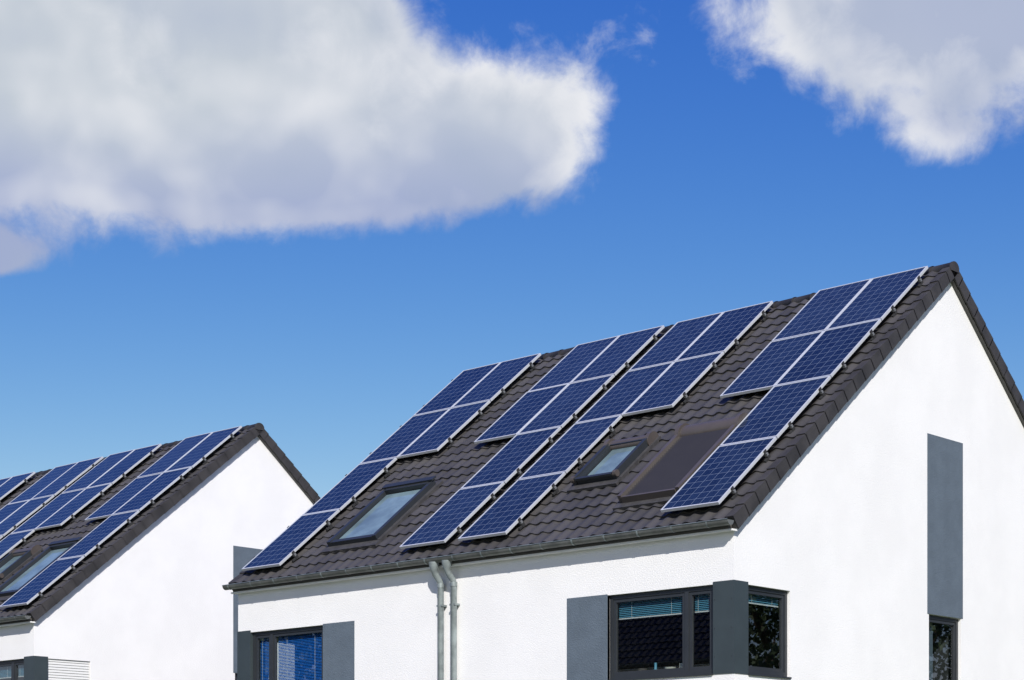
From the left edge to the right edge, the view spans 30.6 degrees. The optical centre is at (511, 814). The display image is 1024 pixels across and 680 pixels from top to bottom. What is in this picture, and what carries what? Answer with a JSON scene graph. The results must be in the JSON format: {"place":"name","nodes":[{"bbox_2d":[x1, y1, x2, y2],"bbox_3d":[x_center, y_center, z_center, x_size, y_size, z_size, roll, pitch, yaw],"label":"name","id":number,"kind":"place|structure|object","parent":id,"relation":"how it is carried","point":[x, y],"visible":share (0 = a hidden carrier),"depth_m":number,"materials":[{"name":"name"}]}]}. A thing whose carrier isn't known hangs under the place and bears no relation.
{"place":"outdoors","nodes":[
{"label":"outdoors","id":0,"kind":"place"},
{"bbox_2d":[0,0,1023,497],"label":"sky","id":1,"kind":"structure","parent":0,"point":[303,220],"materials":[{"name":"blue"}]},
{"label":"ground","id":2,"kind":"structure","parent":0,"visible":0},
{"bbox_2d":[0,436,312,679],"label":"walls","id":3,"kind":"structure","parent":2,"relation":"on","point":[154,601],"depth_m":41.13,"materials":[{"name":"white paint"}]},
{"bbox_2d":[0,615,35,626],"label":"gutters","id":4,"kind":"object","parent":3,"relation":"attached to","point":[14,620],"visible":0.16,"depth_m":38.57,"materials":[{"name":"metal"}]},
{"bbox_2d":[0,429,246,617],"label":"tiles","id":5,"kind":"object","parent":3,"relation":"attached to","point":[79,526],"visible":0.31,"depth_m":42.52,"materials":[{"name":"black tile"}]},
{"bbox_2d":[0,472,34,505],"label":"solar panel array","id":6,"kind":"object","parent":5,"relation":"on","point":[8,485],"visible":1,"depth_m":48.44,"materials":[{"name":"blue glass"}]},
{"bbox_2d":[0,537,81,601],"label":"roof windows","id":7,"kind":"structure","parent":5,"relation":"on","point":[13,561],"depth_m":41.16,"materials":[{"name":"grey"}]},
{"bbox_2d":[0,456,102,538],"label":"solar panel array","id":8,"kind":"object","parent":5,"relation":"on","point":[34,497],"visible":0.86,"depth_m":46.15,"materials":[{"name":"blue glass"}]},
{"bbox_2d":[0,444,160,558],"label":"solar panel array","id":9,"kind":"object","parent":5,"relation":"on","point":[77,496],"visible":1,"depth_m":44.24,"materials":[{"name":"blue glass"}]},
{"bbox_2d":[0,426,241,607],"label":"solar panel array","id":10,"kind":"object","parent":5,"relation":"on","point":[144,489],"visible":1,"depth_m":41.58,"materials":[{"name":"blue glass"}]},
{"bbox_2d":[0,659,267,679],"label":"windows","id":11,"kind":"structure","parent":3,"relation":"attached to","point":[57,670],"depth_m":39.14,"materials":[{"name":"white glass"}]},
{"bbox_2d":[24,656,47,679],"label":"corner cladding","id":12,"kind":"structure","parent":11,"relation":"attached to","point":[35,667],"depth_m":38.56,"materials":[{"name":"grey metal"}]},
{"bbox_2d":[26,427,319,620],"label":"verge tiles","id":13,"kind":"object","parent":3,"relation":"attached to","point":[82,574],"visible":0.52,"depth_m":40.91,"materials":[{"name":"grey tile"}]},
{"bbox_2d":[31,423,263,476],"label":"ridge caps","id":14,"kind":"object","parent":13,"relation":"on","point":[259,426],"visible":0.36,"depth_m":44.67,"materials":[{"name":"tile"}]},
{"bbox_2d":[233,546,268,674],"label":"grey wall fields","id":15,"kind":"structure","parent":3,"relation":"attached to","point":[243,557],"depth_m":42.33,"materials":[{"name":"grey paint"}]},
{"bbox_2d":[238,283,1023,679],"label":"walls","id":16,"kind":"structure","parent":2,"relation":"on","point":[830,535],"depth_m":29.17,"materials":[{"name":"white paint"}]},
{"bbox_2d":[429,560,459,679],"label":"downpipes","id":17,"kind":"object","parent":16,"relation":"attached to","point":[446,565],"visible":1,"depth_m":29.61,"materials":[{"name":"metal"}]},
{"bbox_2d":[222,518,736,593],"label":"gutters","id":18,"kind":"object","parent":16,"relation":"attached to","point":[709,527],"visible":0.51,"depth_m":28.75,"materials":[{"name":"metal"}]},
{"bbox_2d":[253,585,957,679],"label":"windows","id":19,"kind":"structure","parent":16,"relation":"attached to","point":[661,634],"depth_m":29.43,"materials":[{"name":"black glass"}]},
{"bbox_2d":[237,580,747,679],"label":"corner cladding","id":20,"kind":"structure","parent":19,"relation":"attached to","point":[730,626],"depth_m":26.14,"materials":[{"name":"grey metal"}]},
{"bbox_2d":[228,267,1023,583],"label":"verge tiles","id":21,"kind":"object","parent":16,"relation":"attached to","point":[806,437],"visible":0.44,"depth_m":28.59,"materials":[{"name":"grey tile"}]},
{"bbox_2d":[234,271,937,582],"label":"tiles","id":22,"kind":"object","parent":21,"relation":"attached to","point":[562,514],"visible":0.45,"depth_m":30.61,"materials":[{"name":"black tile"}]},
{"bbox_2d":[242,353,540,570],"bbox_3d":[-2.121,-6.595,34.664,2.160,4.541,5.662,0,0,43],"label":"solar panel array","id":23,"kind":"object","parent":22,"relation":"on","point":[448,412],"visible":1,"depth_m":34.96,"materials":[{"name":"blue glass"}]},
{"bbox_2d":[400,325,664,548],"bbox_3d":[0.084,-6.595,32.615,2.160,4.540,5.664,0,0,43],"label":"solar panel array","id":24,"kind":"object","parent":22,"relation":"on","point":[550,404],"visible":0.94,"depth_m":32.80,"materials":[{"name":"blue glass"}]},
{"bbox_2d":[320,413,747,553],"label":"roof windows","id":25,"kind":"structure","parent":22,"relation":"on","point":[668,470],"depth_m":29.29,"materials":[{"name":"grey glass"}]},
{"bbox_2d":[458,301,772,540],"bbox_3d":[1.827,-6.594,30.995,2.160,4.542,5.660,0,0,43],"label":"solar panel array","id":26,"kind":"object","parent":22,"relation":"on","point":[674,364],"visible":1,"depth_m":31.29,"materials":[{"name":"blue glass"}]},
{"bbox_2d":[660,266,927,512],"bbox_3d":[4.046,-6.596,28.932,2.160,4.538,5.664,0,0,43],"label":"solar panel array","id":27,"kind":"object","parent":22,"relation":"on","point":[796,364],"visible":1,"depth_m":29.10,"materials":[{"name":"blue glass"}]},
{"bbox_2d":[534,261,958,361],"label":"ridge caps","id":28,"kind":"object","parent":21,"relation":"on","point":[953,265],"visible":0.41,"depth_m":32.24,"materials":[{"name":"tile"}]},
{"bbox_2d":[323,433,962,679],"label":"grey wall fields","id":29,"kind":"structure","parent":16,"relation":"attached to","point":[588,650],"depth_m":30.08,"materials":[{"name":"grey paint"}]}
]}

